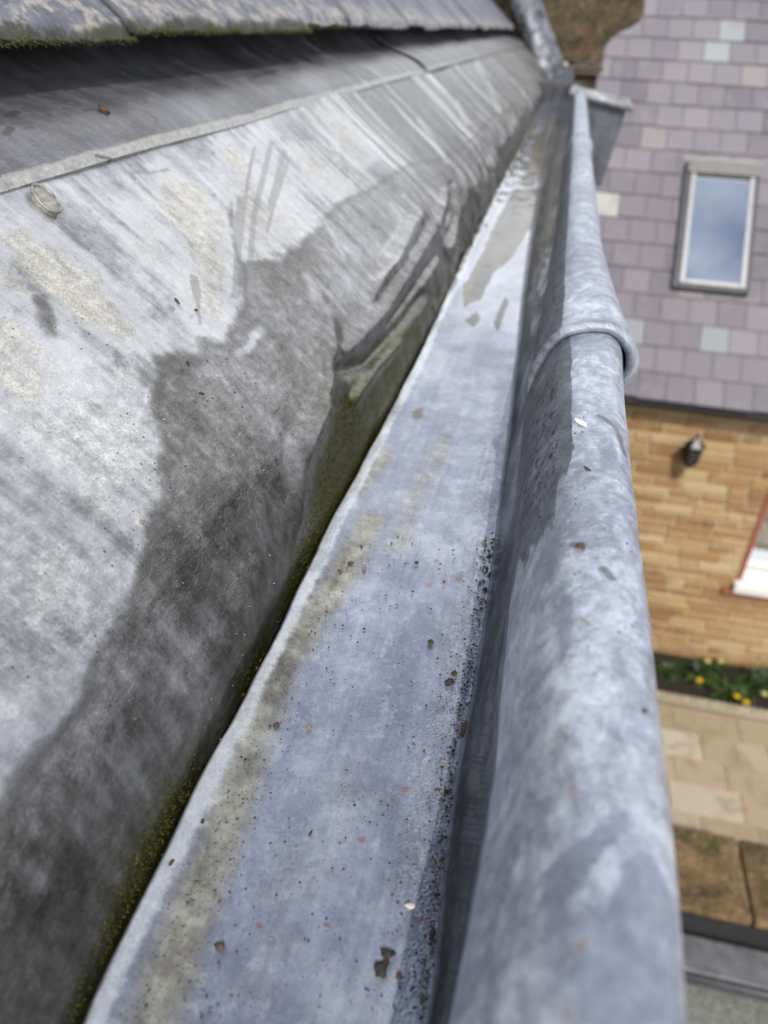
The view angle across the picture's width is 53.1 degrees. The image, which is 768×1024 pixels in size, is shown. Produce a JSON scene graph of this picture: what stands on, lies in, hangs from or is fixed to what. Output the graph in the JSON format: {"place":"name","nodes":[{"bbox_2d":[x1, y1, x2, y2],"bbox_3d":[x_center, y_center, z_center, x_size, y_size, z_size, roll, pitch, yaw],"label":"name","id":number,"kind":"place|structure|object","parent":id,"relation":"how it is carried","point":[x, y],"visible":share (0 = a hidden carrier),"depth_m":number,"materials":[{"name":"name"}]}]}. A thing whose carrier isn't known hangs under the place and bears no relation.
{"place":"outdoors","nodes":[
{"label":"outdoors","id":0,"kind":"place"},
{"bbox_2d":[658,703,767,850],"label":"paving","id":1,"kind":"structure","parent":0,"point":[707,801],"depth_m":6.78,"materials":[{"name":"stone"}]},
{"bbox_2d":[685,984,767,1023],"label":"felt roof","id":2,"kind":"structure","parent":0,"point":[705,1006],"depth_m":2.71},
{"label":"ground","id":3,"kind":"structure","parent":0,"visible":0},
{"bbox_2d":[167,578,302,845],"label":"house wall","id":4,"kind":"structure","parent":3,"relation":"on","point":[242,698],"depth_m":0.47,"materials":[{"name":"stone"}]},
{"bbox_2d":[0,0,514,49],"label":"slate roof","id":5,"kind":"structure","parent":4,"relation":"on","point":[59,23],"depth_m":0.89,"materials":[{"name":"grey stone"}]},
{"bbox_2d":[0,45,686,1023],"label":"lead gutter","id":6,"kind":"object","parent":4,"relation":"on","point":[410,277],"visible":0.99,"depth_m":0.41,"materials":[{"name":"grey metal"}]},
{"bbox_2d":[168,859,174,865],"bbox_3d":[-0.094,0.155,0.340,0.005,0.002,0.009,9,33,9],"label":"seed husk","id":7,"kind":"object","parent":6,"relation":"on","point":[171,862],"visible":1,"depth_m":0.34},
{"bbox_2d":[214,941,224,949],"bbox_3d":[-0.067,0.175,0.312,0.005,0.002,0.003,9,33,9],"label":"seed","id":8,"kind":"object","parent":6,"relation":"on","point":[219,945],"visible":1,"depth_m":0.31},
{"bbox_2d":[228,498,233,504],"bbox_3d":[-0.090,-0.006,0.455,0.003,0.003,0.005,9,33,9],"label":"leaf fragment","id":9,"kind":"object","parent":6,"relation":"on","point":[230,501],"visible":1,"depth_m":0.45,"materials":[{"name":"brown plant"}]},
{"bbox_2d":[0,26,524,216],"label":"cover flashing","id":10,"kind":"object","parent":6,"relation":"on","point":[150,92],"visible":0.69,"depth_m":0.78,"materials":[{"name":"grey metal"}]},
{"bbox_2d":[98,102,109,114],"bbox_3d":[-0.230,-0.332,0.632,0.011,0.009,0.010,9,33,9],"label":"leaf fragment","id":11,"kind":"object","parent":10,"relation":"attached to","point":[102,107],"visible":1,"depth_m":0.63,"materials":[{"name":"brown plant"}]},
{"bbox_2d":[273,722,278,727],"bbox_3d":[-0.057,0.113,0.409,0.003,0.002,0.004,9,33,9],"label":"seed","id":12,"kind":"object","parent":6,"relation":"on","point":[275,724],"visible":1,"depth_m":0.41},
{"bbox_2d":[99,344,611,1019],"bbox_3d":[-0.012,0.025,0.412,0.263,0.153,0.479,-5,34,-13],"label":"grit","id":13,"kind":"object","parent":6,"relation":"on","point":[489,556],"visible":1,"depth_m":0.37,"materials":[{"name":"black gravel"}]},
{"bbox_2d":[374,958,389,977],"bbox_3d":[-0.001,0.181,0.307,0.006,0.003,0.008,9,33,9],"label":"clod","id":14,"kind":"object","parent":6,"relation":"on","point":[380,967],"visible":1,"depth_m":0.31,"materials":[{"name":"brown soil"}]},
{"bbox_2d":[380,947,395,958],"bbox_3d":[0.002,0.179,0.311,0.007,0.002,0.004,9,33,9],"label":"clod","id":15,"kind":"object","parent":6,"relation":"on","point":[386,953],"visible":1,"depth_m":0.31,"materials":[{"name":"brown soil"}]},
{"bbox_2d":[396,971,401,979],"bbox_3d":[0.006,0.184,0.304,0.002,0.002,0.004,9,33,9],"label":"clod","id":16,"kind":"object","parent":6,"relation":"on","point":[399,975],"visible":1,"depth_m":0.30,"materials":[{"name":"brown soil"}]},
{"bbox_2d":[404,903,415,908],"bbox_3d":[0.011,0.169,0.329,0.005,0.001,0.003,9,33,9],"label":"chip","id":17,"kind":"object","parent":6,"relation":"on","point":[410,905],"visible":1,"depth_m":0.33,"materials":[{"name":"white stone"}]},
{"bbox_2d":[429,928,435,936],"bbox_3d":[0.020,0.175,0.320,0.003,0.002,0.004,9,33,9],"label":"seed","id":18,"kind":"object","parent":6,"relation":"on","point":[432,932],"visible":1,"depth_m":0.32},
{"bbox_2d":[445,678,454,685],"bbox_3d":[0.038,0.097,0.441,0.006,0.003,0.006,9,33,9],"label":"moss crumb","id":19,"kind":"object","parent":6,"relation":"on","point":[449,681],"visible":1,"depth_m":0.44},
{"bbox_2d":[460,721,466,736],"bbox_3d":[0.043,0.116,0.413,0.004,0.002,0.012,9,33,9],"label":"leaf fragment","id":20,"kind":"object","parent":6,"relation":"on","point":[463,728],"visible":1,"depth_m":0.41,"materials":[{"name":"brown plant"}]},
{"bbox_2d":[574,418,585,426],"bbox_3d":[0.109,-0.049,0.424,0.009,0.001,0.009,9,33,9],"label":"flake","id":21,"kind":"object","parent":6,"relation":"on","point":[581,422],"visible":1,"depth_m":0.42,"materials":[{"name":"white paint"}]},
{"bbox_2d":[575,542,585,548],"bbox_3d":[0.083,0.014,0.323,0.004,0.001,0.005,9,33,9],"label":"crumb","id":22,"kind":"object","parent":6,"relation":"on","point":[580,544],"visible":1,"depth_m":0.32,"materials":[{"name":"brown"}]},
{"bbox_2d":[509,0,573,81],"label":"abutment flashing","id":23,"kind":"object","parent":4,"relation":"on","point":[542,46],"visible":0.78,"depth_m":4.95,"materials":[{"name":"grey metal"}]},
{"bbox_2d":[492,0,644,89],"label":"corbel stone","id":24,"kind":"object","parent":4,"relation":"part of","point":[585,31],"visible":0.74,"depth_m":4.96,"materials":[{"name":"stone"}]},
{"bbox_2d":[569,85,633,185],"bbox_3d":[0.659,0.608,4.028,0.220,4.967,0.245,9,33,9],"label":"hopper head","id":25,"kind":"object","parent":4,"relation":"attached to","point":[606,112],"visible":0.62,"depth_m":2.67},
{"bbox_2d":[587,0,767,669],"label":"opposite house","id":26,"kind":"structure","parent":3,"relation":"on","point":[682,196],"depth_m":6.97,"materials":[{"name":"purple tile"}]},
{"bbox_2d":[682,434,705,468],"bbox_3d":[2.681,-0.539,6.679,0.180,0.340,0.245,9,33,9],"label":"wall lantern","id":27,"kind":"object","parent":26,"relation":"attached to","point":[695,447],"depth_m":6.60,"materials":[{"name":"black paint"}]},
{"bbox_2d":[671,157,761,296],"bbox_3d":[2.939,-2.525,6.787,0.655,0.963,0.987,9,33,9],"label":"roof window","id":28,"kind":"structure","parent":26,"relation":"in","point":[716,228],"depth_m":6.74,"materials":[{"name":"blue glass"}]},
{"bbox_2d":[721,491,767,600],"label":"window","id":29,"kind":"structure","parent":26,"relation":"in","point":[748,583],"depth_m":7.37,"materials":[{"name":"white paint"}]},
{"bbox_2d":[653,651,767,709],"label":"soil","id":30,"kind":"structure","parent":3,"relation":"on","point":[679,686],"depth_m":7.64,"materials":[{"name":"brown soil"}]},
{"bbox_2d":[655,659,683,684],"bbox_3d":[2.873,1.599,7.777,0.372,0.136,0.370,-16,37,-27],"label":"flowering plant","id":31,"kind":"object","parent":30,"relation":"on","point":[665,668],"visible":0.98,"depth_m":7.75,"materials":[{"name":"green plant"}]},
{"bbox_2d":[670,657,722,687],"bbox_3d":[3.172,1.612,7.696,0.620,0.263,0.543,9,33,9],"label":"flowering plant","id":32,"kind":"object","parent":30,"relation":"on","point":[695,670],"visible":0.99,"depth_m":7.72,"materials":[{"name":"green plant"}]},
{"bbox_2d":[698,658,732,681],"bbox_3d":[3.366,1.583,7.752,0.342,0.257,0.342,9,33,9],"label":"flowering plant","id":33,"kind":"object","parent":30,"relation":"on","point":[718,663],"visible":0.73,"depth_m":7.76,"materials":[{"name":"green plant"}]},
{"bbox_2d":[706,677,757,707],"bbox_3d":[3.398,1.760,7.495,0.594,0.275,0.541,9,33,9],"label":"flowering plant","id":34,"kind":"object","parent":30,"relation":"on","point":[732,693],"visible":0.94,"depth_m":7.46,"materials":[{"name":"green plant"}]},
{"bbox_2d":[727,665,767,700],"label":"flowering plant","id":35,"kind":"object","parent":30,"relation":"on","point":[756,683],"visible":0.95,"depth_m":7.64,"materials":[{"name":"green plant"}]},
{"bbox_2d":[657,690,767,722],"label":"bed edging","id":36,"kind":"object","parent":3,"relation":"on","point":[717,707],"visible":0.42,"depth_m":7.37,"materials":[{"name":"stone"}]},
{"bbox_2d":[672,825,767,951],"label":"parapet","id":37,"kind":"structure","parent":3,"relation":"on","point":[722,882],"depth_m":2.79,"materials":[{"name":"stone"}]},
{"bbox_2d":[681,933,767,1003],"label":"box gutter","id":38,"kind":"object","parent":37,"relation":"attached to","point":[726,968],"depth_m":2.70,"materials":[{"name":"grey metal"}]}
]}

